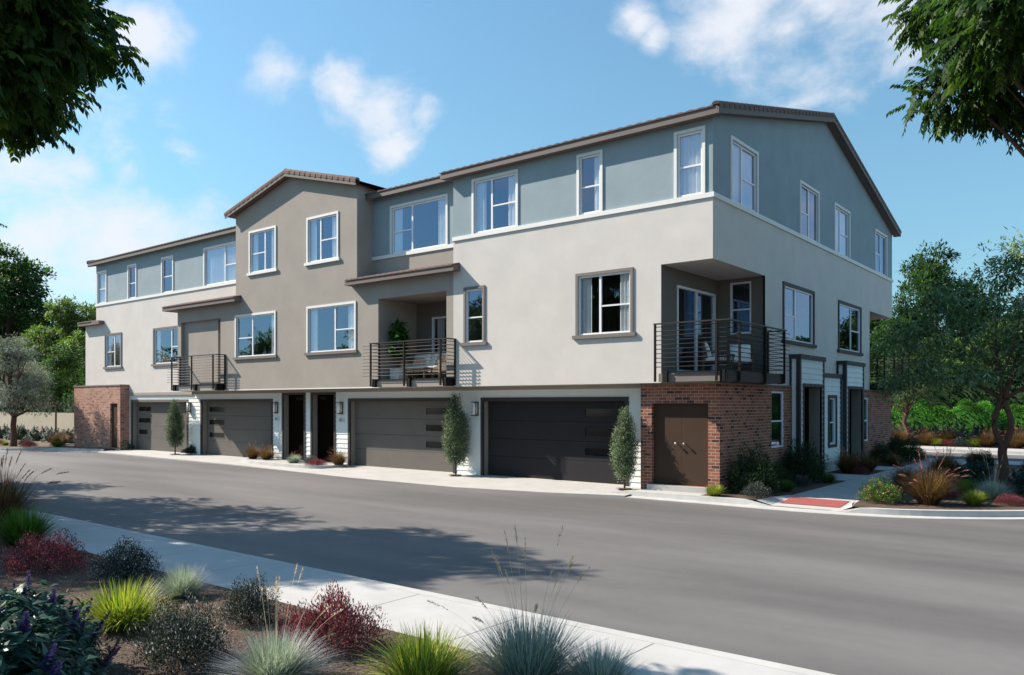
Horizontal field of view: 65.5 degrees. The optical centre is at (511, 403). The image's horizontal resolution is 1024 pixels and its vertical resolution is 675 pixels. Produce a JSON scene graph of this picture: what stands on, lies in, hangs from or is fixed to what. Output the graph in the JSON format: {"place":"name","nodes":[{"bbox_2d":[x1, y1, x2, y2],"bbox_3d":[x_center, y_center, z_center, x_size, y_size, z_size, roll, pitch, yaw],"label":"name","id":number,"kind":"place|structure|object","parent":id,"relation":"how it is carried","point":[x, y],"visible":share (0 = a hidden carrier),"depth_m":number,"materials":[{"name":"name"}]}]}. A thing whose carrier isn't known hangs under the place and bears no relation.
{"place":"outdoors","nodes":[
{"label":"outdoors","id":0,"kind":"place"},
{"bbox_2d":[0,449,66,533],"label":"fountain grass","id":1,"kind":"object","parent":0,"point":[9,498],"depth_m":14.38,"materials":[{"name":"green plant"}]},
{"bbox_2d":[0,412,73,433],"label":"garden wall","id":2,"kind":"structure","parent":0,"point":[29,421],"depth_m":55.32,"materials":[{"name":"paint"}]},
{"bbox_2d":[0,239,76,377],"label":"tree","id":3,"kind":"object","parent":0,"point":[21,306],"visible":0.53,"depth_m":66.83,"materials":[{"name":"green plant"}]},
{"bbox_2d":[0,504,77,545],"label":"ornamental grass","id":4,"kind":"object","parent":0,"point":[15,527],"depth_m":12.91,"materials":[{"name":"green plant"}]},
{"bbox_2d":[0,438,108,448],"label":"planting bed","id":5,"kind":"object","parent":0,"point":[47,444],"visible":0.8,"depth_m":43.76,"materials":[{"name":"soil"}]},
{"bbox_2d":[0,332,65,446],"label":"olive tree","id":6,"kind":"object","parent":5,"relation":"on","point":[17,395],"visible":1,"depth_m":43.75,"materials":[{"name":"green plant"}]},
{"bbox_2d":[0,373,85,412],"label":"hedge","id":7,"kind":"object","parent":5,"relation":"on","point":[69,408],"visible":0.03,"depth_m":55.88,"materials":[{"name":"green plant"}]},
{"bbox_2d":[36,342,78,426],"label":"young tree","id":8,"kind":"object","parent":5,"relation":"on","point":[59,361],"visible":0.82,"depth_m":50.90,"materials":[{"name":"green plant"}]},
{"bbox_2d":[64,344,85,406],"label":"tree","id":9,"kind":"object","parent":5,"relation":"on","point":[80,371],"visible":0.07,"depth_m":54.16,"materials":[{"name":"green plant"}]},
{"bbox_2d":[15,294,95,401],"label":"tree","id":10,"kind":"object","parent":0,"point":[75,335],"visible":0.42,"depth_m":58.24,"materials":[{"name":"green plant"}]},
{"bbox_2d":[66,575,184,636],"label":"ornamental grass","id":11,"kind":"object","parent":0,"point":[125,607],"depth_m":8.09,"materials":[{"name":"green plant"}]},
{"bbox_2d":[150,560,219,598],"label":"blue grass","id":12,"kind":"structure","parent":0,"point":[184,585],"depth_m":9.42,"materials":[{"name":"plant"}]},
{"bbox_2d":[193,563,349,674],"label":"blue grass","id":13,"kind":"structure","parent":0,"point":[276,658],"depth_m":6.60,"materials":[{"name":"grey plant"}]},
{"bbox_2d":[0,534,557,674],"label":"planting bed","id":14,"kind":"object","parent":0,"point":[110,637],"visible":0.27,"depth_m":8.04,"materials":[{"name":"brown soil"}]},
{"bbox_2d":[0,527,94,577],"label":"red ground shrub","id":15,"kind":"object","parent":14,"relation":"on","point":[47,550],"visible":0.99,"depth_m":10.89,"materials":[{"name":"red leaf"}]},
{"bbox_2d":[0,594,119,674],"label":"purple flowering shrub","id":16,"kind":"object","parent":14,"relation":"on","point":[25,649],"visible":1,"depth_m":5.37,"materials":[{"name":"glossy leaf"},{"name":"purple flower petals"}]},
{"bbox_2d":[0,570,120,673],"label":"purple flowering shrub","id":17,"kind":"object","parent":14,"relation":"on","point":[54,603],"visible":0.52,"depth_m":6.53,"materials":[{"name":"glossy leaf"},{"name":"purple flower petals"}]},
{"bbox_2d":[0,0,148,162],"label":"street tree","id":18,"kind":"object","parent":14,"relation":"on","point":[53,49],"visible":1,"depth_m":7.40,"materials":[{"name":"green plant"}]},
{"bbox_2d":[85,535,165,582],"bbox_3d":[-5.075,2.020,10.507,0.885,0.582,0.961,0,0,42],"label":"leaved shrub","id":19,"kind":"object","parent":14,"relation":"on","point":[129,565],"visible":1,"depth_m":10.40,"materials":[{"name":"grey plant"}]},
{"bbox_2d":[126,588,235,674],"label":"leaved shrub","id":20,"kind":"object","parent":14,"relation":"on","point":[183,633],"visible":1,"depth_m":6.95,"materials":[{"name":"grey plant"}]},
{"bbox_2d":[217,571,282,627],"bbox_3d":[-2.743,2.033,8.344,0.692,0.556,0.752,0,0,-39],"label":"leaved shrub","id":21,"kind":"object","parent":14,"relation":"on","point":[254,602],"visible":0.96,"depth_m":8.27,"materials":[{"name":"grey plant"}]},
{"bbox_2d":[273,579,391,661],"bbox_3d":[-1.689,1.989,7.448,1.136,0.645,1.059,0,0,-15],"label":"red ground shrub","id":22,"kind":"object","parent":14,"relation":"on","point":[318,620],"visible":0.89,"depth_m":7.37,"materials":[{"name":"red leaf"}]},
{"bbox_2d":[428,525,620,674],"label":"blue grass","id":23,"kind":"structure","parent":14,"relation":"on","point":[516,655],"depth_m":6.46,"materials":[{"name":"grey plant"}]},
{"bbox_2d":[83,449,640,496],"bbox_3d":[-9.178,2.462,31.610,32.000,0.195,2.850,0,0,38],"label":"driveway apron","id":24,"kind":"object","parent":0,"point":[491,482],"visible":0.74,"depth_m":26.18,"materials":[{"name":"concrete"}]},
{"bbox_2d":[164,398,186,454],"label":"columnar shrub","id":25,"kind":"object","parent":24,"relation":"on","point":[174,428],"visible":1,"depth_m":37.42,"materials":[{"name":"green plant"}]},
{"bbox_2d":[242,458,346,468],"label":"curb","id":26,"kind":"structure","parent":24,"relation":"on","point":[287,465],"depth_m":30.49,"materials":[{"name":"concrete"}]},
{"bbox_2d":[440,391,470,475],"bbox_3d":[-1.864,1.027,26.506,1.125,2.886,1.166,0,0,-5],"label":"columnar shrub","id":27,"kind":"object","parent":24,"relation":"on","point":[454,436],"visible":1,"depth_m":26.35,"materials":[{"name":"green plant"}]},
{"bbox_2d":[73,100,909,493],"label":"townhouse building","id":28,"kind":"structure","parent":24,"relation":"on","point":[561,304],"depth_m":26.48,"materials":[{"name":"beige paint"}]},
{"bbox_2d":[96,270,106,303],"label":"window","id":29,"kind":"structure","parent":28,"relation":"in","point":[101,278],"depth_m":43.53,"materials":[{"name":"white plastic"}]},
{"bbox_2d":[103,332,122,368],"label":"window","id":30,"kind":"structure","parent":28,"relation":"in","point":[108,351],"depth_m":42.85,"materials":[{"name":"white plastic"}]},
{"bbox_2d":[127,263,136,298],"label":"window","id":31,"kind":"structure","parent":28,"relation":"in","point":[129,283],"depth_m":41.39,"materials":[{"name":"white plastic"}]},
{"bbox_2d":[137,402,185,452],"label":"garage door","id":32,"kind":"structure","parent":28,"relation":"in","point":[151,416],"depth_m":40.25,"materials":[{"name":"beige paint"}]},
{"bbox_2d":[151,325,177,365],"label":"window","id":33,"kind":"structure","parent":28,"relation":"in","point":[157,330],"depth_m":39.62,"materials":[{"name":"white plastic"}]},
{"bbox_2d":[203,241,235,285],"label":"window","id":34,"kind":"structure","parent":28,"relation":"in","point":[219,263],"depth_m":36.24,"materials":[{"name":"glass"}]},
{"bbox_2d":[207,402,270,457],"bbox_3d":[-12.152,1.144,35.549,5.420,2.480,0.037,0,0,39],"label":"garage door","id":35,"kind":"structure","parent":28,"relation":"in","point":[231,426],"depth_m":35.65,"materials":[{"name":"beige paint"}]},
{"bbox_2d":[233,311,276,359],"bbox_3d":[-10.651,-2.812,33.106,3.090,1.895,0.208,0,0,39],"label":"window","id":36,"kind":"structure","parent":28,"relation":"in","point":[273,313],"depth_m":33.14,"materials":[{"name":"white plastic"}]},
{"bbox_2d":[246,225,277,275],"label":"window","id":37,"kind":"structure","parent":28,"relation":"in","point":[255,252],"depth_m":32.98,"materials":[{"name":"white plastic"}]},
{"bbox_2d":[289,395,303,459],"bbox_3d":[-8.791,0.997,32.931,1.376,2.706,0.060,0,0,39],"label":"entry door","id":38,"kind":"structure","parent":28,"relation":"in","point":[296,402],"depth_m":33.00,"materials":[{"name":"brown wood"}]},
{"bbox_2d":[304,211,339,265],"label":"window","id":39,"kind":"structure","parent":28,"relation":"in","point":[313,260],"depth_m":30.45,"materials":[{"name":"white plastic"}]},
{"bbox_2d":[317,395,333,461],"bbox_3d":[-7.304,0.997,31.749,1.356,2.706,0.060,0,0,39],"label":"entry door","id":40,"kind":"structure","parent":28,"relation":"in","point":[325,403],"depth_m":31.83,"materials":[{"name":"brown wood"}]},
{"bbox_2d":[304,301,357,355],"bbox_3d":[-6.813,-2.812,30.053,3.080,1.895,0.208,0,0,39],"label":"window","id":41,"kind":"structure","parent":28,"relation":"in","point":[313,313],"depth_m":29.97,"materials":[{"name":"white plastic"}]},
{"bbox_2d":[386,318,411,378],"bbox_3d":[-4.039,-1.970,28.506,0.920,2.260,0.920,0,0,-17],"label":"potted plant","id":42,"kind":"object","parent":28,"relation":"on","point":[398,331],"visible":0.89,"depth_m":28.38,"materials":[{"name":"green plant"}]},
{"bbox_2d":[355,401,452,471],"bbox_3d":[-3.950,1.144,29.025,5.360,2.480,0.037,0,0,39],"label":"garage door","id":43,"kind":"structure","parent":28,"relation":"in","point":[391,434],"depth_m":29.09,"materials":[{"name":"beige paint"}]},
{"bbox_2d":[390,193,447,253],"bbox_3d":[-3.285,-6.325,28.231,2.870,1.750,0.168,0,0,39],"label":"window","id":44,"kind":"structure","parent":28,"relation":"in","point":[396,214],"depth_m":28.41,"materials":[{"name":"white plastic"}]},
{"bbox_2d":[400,353,445,377],"bbox_3d":[-3.029,-1.316,28.336,1.970,0.952,0.780,0,0,38],"label":"sofa","id":45,"kind":"object","parent":28,"relation":"on","point":[428,360],"visible":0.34,"depth_m":28.28,"materials":[{"name":"grey fabric"}]},
{"bbox_2d":[432,316,445,377],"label":"sliding door","id":46,"kind":"structure","parent":28,"relation":"in","point":[441,320],"depth_m":29.32,"materials":[{"name":"white plastic"}]},
{"bbox_2d":[460,285,486,345],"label":"window","id":47,"kind":"structure","parent":28,"relation":"in","point":[466,290],"depth_m":25.71,"materials":[{"name":"white plastic"}]},
{"bbox_2d":[471,169,517,233],"bbox_3d":[-0.512,-6.325,25.067,1.890,1.750,0.168,0,0,39],"label":"window","id":48,"kind":"structure","parent":28,"relation":"in","point":[480,186],"depth_m":25.20,"materials":[{"name":"white plastic"}]},
{"bbox_2d":[488,401,624,484],"bbox_3d":[1.313,1.144,24.839,5.370,2.480,0.037,0,0,39],"label":"garage door","id":49,"kind":"structure","parent":28,"relation":"in","point":[554,440],"depth_m":24.84,"materials":[{"name":"grey paint"}]},
{"bbox_2d":[576,149,602,214],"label":"window","id":50,"kind":"structure","parent":28,"relation":"in","point":[598,158],"depth_m":22.86,"materials":[{"name":"white plastic"}]},
{"bbox_2d":[572,267,635,339],"bbox_3d":[2.618,-2.812,22.552,2.080,1.895,0.208,0,0,39],"label":"window","id":51,"kind":"structure","parent":28,"relation":"in","point":[626,277],"depth_m":22.62,"materials":[{"name":"white plastic"}]},
{"bbox_2d":[654,403,680,484],"bbox_3d":[4.224,1.095,21.737,0.828,2.210,0.158,0,0,39],"label":"utility door","id":52,"kind":"structure","parent":28,"relation":"in","point":[667,416],"depth_m":21.76,"materials":[{"name":"brown paint"}]},
{"bbox_2d":[674,125,705,197],"bbox_3d":[4.693,-6.325,20.927,0.890,1.750,0.168,0,0,39],"label":"window","id":53,"kind":"structure","parent":28,"relation":"in","point":[692,145],"depth_m":20.99,"materials":[{"name":"white plastic"}]},
{"bbox_2d":[681,403,707,486],"bbox_3d":[4.875,1.095,21.219,0.828,2.210,0.158,0,0,39],"label":"utility door","id":54,"kind":"structure","parent":28,"relation":"in","point":[694,416],"depth_m":21.27,"materials":[{"name":"brown paint"}]},
{"bbox_2d":[677,285,715,370],"bbox_3d":[5.342,-2.090,23.133,0.100,2.420,2.520,0,0,39],"label":"sliding door","id":55,"kind":"structure","parent":28,"relation":"in","point":[696,292],"depth_m":23.11,"materials":[{"name":"white plastic"}]},
{"bbox_2d":[701,343,729,369],"bbox_3d":[5.676,-1.284,22.209,0.740,0.869,0.720,0,0,11],"label":"armchair","id":56,"kind":"object","parent":28,"relation":"on","point":[704,359],"visible":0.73,"depth_m":21.95,"materials":[{"name":"fabric"}]},
{"bbox_2d":[730,281,750,334],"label":"window","id":57,"kind":"structure","parent":28,"relation":"in","point":[731,284],"depth_m":23.95,"materials":[{"name":"white plastic"}]},
{"bbox_2d":[727,344,753,371],"bbox_3d":[6.559,-1.284,22.859,0.720,0.869,0.740,0,0,13],"label":"armchair","id":58,"kind":"object","parent":28,"relation":"on","point":[746,354],"visible":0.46,"depth_m":22.98,"materials":[{"name":"fabric"}]},
{"bbox_2d":[730,135,758,212],"bbox_3d":[6.408,-6.325,22.126,0.168,1.750,1.930,0,0,39],"label":"window","id":59,"kind":"structure","parent":28,"relation":"in","point":[741,184],"depth_m":22.30,"materials":[{"name":"white plastic"}]},
{"bbox_2d":[771,391,782,447],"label":"window","id":60,"kind":"structure","parent":28,"relation":"in","point":[781,392],"depth_m":24.23,"materials":[{"name":"white plastic"}]},
{"bbox_2d":[781,281,816,347],"bbox_3d":[9.213,-2.812,25.574,0.150,1.895,3.140,0,0,39],"label":"window","id":61,"kind":"structure","parent":28,"relation":"in","point":[795,288],"depth_m":25.40,"materials":[{"name":"white plastic"}]},
{"bbox_2d":[804,387,808,455],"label":"entry door","id":62,"kind":"structure","parent":28,"relation":"in","point":[806,390],"depth_m":26.39,"materials":[{"name":"black glass"}]},
{"bbox_2d":[799,180,819,242],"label":"window","id":63,"kind":"structure","parent":28,"relation":"in","point":[801,182],"depth_m":26.38,"materials":[{"name":"white plastic"}]},
{"bbox_2d":[828,395,836,447],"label":"window","id":64,"kind":"structure","parent":28,"relation":"in","point":[831,397],"depth_m":27.99,"materials":[{"name":"white plastic"}]},
{"bbox_2d":[834,202,850,257],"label":"window","id":65,"kind":"structure","parent":28,"relation":"in","point":[840,217],"depth_m":29.46,"materials":[{"name":"white plastic"}]},
{"bbox_2d":[837,300,863,355],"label":"window","id":66,"kind":"structure","parent":28,"relation":"in","point":[853,307],"depth_m":30.17,"materials":[{"name":"white plastic"}]},
{"bbox_2d":[875,228,886,275],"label":"window","id":67,"kind":"structure","parent":28,"relation":"in","point":[880,241],"depth_m":33.63,"materials":[{"name":"white plastic"}]},
{"bbox_2d":[608,406,640,489],"bbox_3d":[3.128,1.244,22.230,0.980,2.424,0.945,0,0,-37],"label":"columnar shrub","id":68,"kind":"object","parent":24,"relation":"on","point":[624,447],"visible":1,"depth_m":22.11,"materials":[{"name":"green plant"}]},
{"bbox_2d":[29,512,803,674],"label":"sidewalk","id":69,"kind":"structure","parent":0,"point":[399,606],"depth_m":9.36,"materials":[{"name":"concrete"}]},
{"bbox_2d":[338,617,497,674],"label":"ornamental grass","id":70,"kind":"object","parent":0,"point":[420,660],"depth_m":6.44,"materials":[{"name":"green plant"}]},
{"bbox_2d":[0,451,1023,674],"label":"road","id":71,"kind":"structure","parent":0,"point":[835,594],"depth_m":13.38,"materials":[{"name":"grey asphalt"}]},
{"bbox_2d":[0,447,103,451],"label":"curb","id":72,"kind":"structure","parent":71,"relation":"on","point":[47,449],"depth_m":42.09,"materials":[{"name":"concrete"}]},
{"bbox_2d":[29,511,834,674],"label":"kerb","id":73,"kind":"structure","parent":71,"relation":"on","point":[780,666],"depth_m":9.14,"materials":[{"name":"concrete"}]},
{"bbox_2d":[605,490,1023,519],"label":"curb","id":74,"kind":"structure","parent":71,"relation":"on","point":[929,513],"depth_m":17.95,"materials":[{"name":"concrete"}]},
{"bbox_2d":[0,0,1023,351],"label":"sky","id":75,"kind":"structure","parent":0,"point":[234,95],"materials":[{"name":"blue"}]},
{"bbox_2d":[113,446,1008,508],"bbox_3d":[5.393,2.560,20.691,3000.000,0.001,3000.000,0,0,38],"label":"ground","id":76,"kind":"structure","parent":0,"point":[797,495],"depth_m":21.05,"materials":[{"name":"concrete"}]},
{"bbox_2d":[909,448,1023,464],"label":"kerb","id":77,"kind":"structure","parent":76,"relation":"on","point":[969,451],"depth_m":40.28,"materials":[{"name":"concrete"}]},
{"bbox_2d":[547,635,657,674],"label":"blue grass","id":78,"kind":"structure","parent":0,"point":[611,666],"depth_m":6.45,"materials":[{"name":"teal plant"}]},
{"bbox_2d":[703,479,843,498],"bbox_3d":[7.490,2.351,22.332,1.840,0.001,6.300,0,0,38],"label":"planting bed","id":79,"kind":"object","parent":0,"point":[797,490],"visible":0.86,"depth_m":21.07,"materials":[{"name":"brown soil"}]},
{"bbox_2d":[739,480,771,496],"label":"leaved shrub","id":80,"kind":"object","parent":79,"relation":"on","point":[757,490],"visible":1,"depth_m":19.85,"materials":[{"name":"grey plant"}]},
{"bbox_2d":[727,442,785,492],"bbox_3d":[6.330,1.667,20.926,1.648,1.349,1.770,0,0,-26],"label":"evergreen shrub","id":81,"kind":"object","parent":79,"relation":"on","point":[762,467],"visible":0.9,"depth_m":20.68,"materials":[{"name":"green plant"}]},
{"bbox_2d":[780,437,828,481],"bbox_3d":[8.739,1.667,24.008,1.648,1.349,1.770,0,0,1],"label":"evergreen shrub","id":82,"kind":"object","parent":79,"relation":"on","point":[807,465],"visible":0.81,"depth_m":23.82,"materials":[{"name":"green plant"}]},
{"bbox_2d":[636,458,1023,509],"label":"path","id":83,"kind":"structure","parent":0,"point":[848,490],"depth_m":21.50,"materials":[{"name":"concrete"}]},
{"bbox_2d":[780,497,848,506],"bbox_3d":[7.364,2.390,19.378,1.400,0.072,0.840,0,0,38],"label":"tactile pad","id":84,"kind":"object","parent":83,"relation":"on","point":[815,502],"visible":1,"depth_m":19.36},
{"bbox_2d":[828,442,866,472],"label":"fountain grass","id":85,"kind":"object","parent":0,"point":[846,463],"depth_m":26.88,"materials":[{"name":"brown plant"}]},
{"bbox_2d":[876,460,921,466],"bbox_3d":[14.876,2.351,31.618,1.840,0.001,3.890,0,0,38],"label":"planting bed","id":86,"kind":"object","parent":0,"point":[906,462],"visible":0.4,"depth_m":30.76,"materials":[{"name":"brown soil"}]},
{"bbox_2d":[866,441,895,463],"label":"evergreen shrub","id":87,"kind":"object","parent":86,"relation":"on","point":[878,451],"visible":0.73,"depth_m":30.82,"materials":[{"name":"green plant"}]},
{"bbox_2d":[880,432,918,460],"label":"evergreen shrub","id":88,"kind":"object","parent":86,"relation":"on","point":[900,448],"visible":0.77,"depth_m":32.20,"materials":[{"name":"green plant"}]},
{"bbox_2d":[882,456,928,492],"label":"fountain grass","id":89,"kind":"object","parent":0,"point":[895,477],"depth_m":21.08,"materials":[{"name":"brown plant"}]},
{"bbox_2d":[894,451,968,505],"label":"fountain grass","id":90,"kind":"object","parent":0,"point":[926,489],"depth_m":18.39,"materials":[{"name":"orange plant"}]},
{"bbox_2d":[852,464,1023,509],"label":"planting bed","id":91,"kind":"object","parent":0,"point":[951,503],"visible":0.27,"depth_m":18.58,"materials":[{"name":"brown soil"}]},
{"bbox_2d":[856,474,905,502],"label":"flowering shrub","id":92,"kind":"object","parent":91,"relation":"on","point":[880,491],"visible":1,"depth_m":18.80,"materials":[{"name":"green plant"}]},
{"bbox_2d":[869,227,1023,489],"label":"slender tree","id":93,"kind":"object","parent":91,"relation":"on","point":[1016,338],"visible":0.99,"depth_m":22.23,"materials":[{"name":"green plant"}]},
{"bbox_2d":[947,455,996,483],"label":"shrub","id":94,"kind":"object","parent":91,"relation":"on","point":[978,466],"visible":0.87,"depth_m":23.54,"materials":[{"name":"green plant"}]},
{"bbox_2d":[993,493,1023,504],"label":"red ground shrub","id":95,"kind":"object","parent":91,"relation":"on","point":[1009,499],"visible":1,"depth_m":18.37,"materials":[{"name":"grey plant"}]},
{"bbox_2d":[1007,460,1023,494],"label":"purple flowering shrub","id":96,"kind":"object","parent":91,"relation":"on","point":[1019,478],"visible":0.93,"depth_m":20.83,"materials":[{"name":"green plant"}]},
{"bbox_2d":[916,441,970,475],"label":"fountain grass","id":97,"kind":"object","parent":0,"point":[950,463],"depth_m":24.93,"materials":[{"name":"brown plant"}]},
{"bbox_2d":[877,0,1023,156],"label":"street tree","id":98,"kind":"object","parent":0,"point":[983,40],"visible":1,"depth_m":15.25,"materials":[{"name":"green plant"}]},
{"bbox_2d":[908,444,1023,448],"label":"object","id":99,"kind":"object","parent":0,"point":[981,446],"depth_m":43.48,"materials":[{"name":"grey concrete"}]},
{"bbox_2d":[870,340,955,445],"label":"tree","id":100,"kind":"object","parent":99,"relation":"on","point":[907,404],"visible":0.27,"depth_m":45.20,"materials":[{"name":"green plant"}]},
{"bbox_2d":[870,239,1000,373],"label":"tree","id":101,"kind":"object","parent":99,"relation":"on","point":[923,274],"visible":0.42,"depth_m":57.72,"materials":[{"name":"green plant"}]},
{"bbox_2d":[906,332,969,377],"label":"tree","id":102,"kind":"object","parent":99,"relation":"on","point":[959,349],"visible":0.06,"depth_m":53.18,"materials":[{"name":"green plant"}]},
{"bbox_2d":[870,345,1023,416],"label":"hedge","id":103,"kind":"object","parent":99,"relation":"on","point":[950,398],"visible":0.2,"depth_m":49.19,"materials":[{"name":"green plant"}]},
{"bbox_2d":[891,398,1023,438],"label":"hedge","id":104,"kind":"object","parent":99,"relation":"on","point":[968,417],"visible":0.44,"depth_m":46.69,"materials":[{"name":"green plant"}]},
{"bbox_2d":[962,312,1023,382],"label":"tree","id":105,"kind":"object","parent":99,"relation":"on","point":[989,342],"visible":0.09,"depth_m":52.90,"materials":[{"name":"green plant"}]},
{"bbox_2d":[952,478,983,495],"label":"ornamental grass","id":106,"kind":"object","parent":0,"point":[969,484],"depth_m":20.23,"materials":[{"name":"green plant"}]},
{"bbox_2d":[917,452,1023,461],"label":"road","id":107,"kind":"structure","parent":0,"point":[1016,458],"depth_m":37.60,"materials":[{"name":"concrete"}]},
{"bbox_2d":[956,489,990,505],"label":"ornamental grass","id":108,"kind":"object","parent":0,"point":[973,499],"depth_m":18.34,"materials":[{"name":"green plant"}]},
{"bbox_2d":[970,423,1004,446],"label":"fountain grass","id":109,"kind":"object","parent":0,"point":[987,440],"depth_m":42.65,"materials":[{"name":"brown plant"}]},
{"bbox_2d":[965,453,1020,500],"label":"blue grass","id":110,"kind":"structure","parent":0,"point":[993,490],"depth_m":19.33,"materials":[{"name":"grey plant"}]},
{"bbox_2d":[999,422,1023,448],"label":"fountain grass","id":111,"kind":"object","parent":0,"point":[1017,440],"depth_m":41.56,"materials":[{"name":"brown plant"}]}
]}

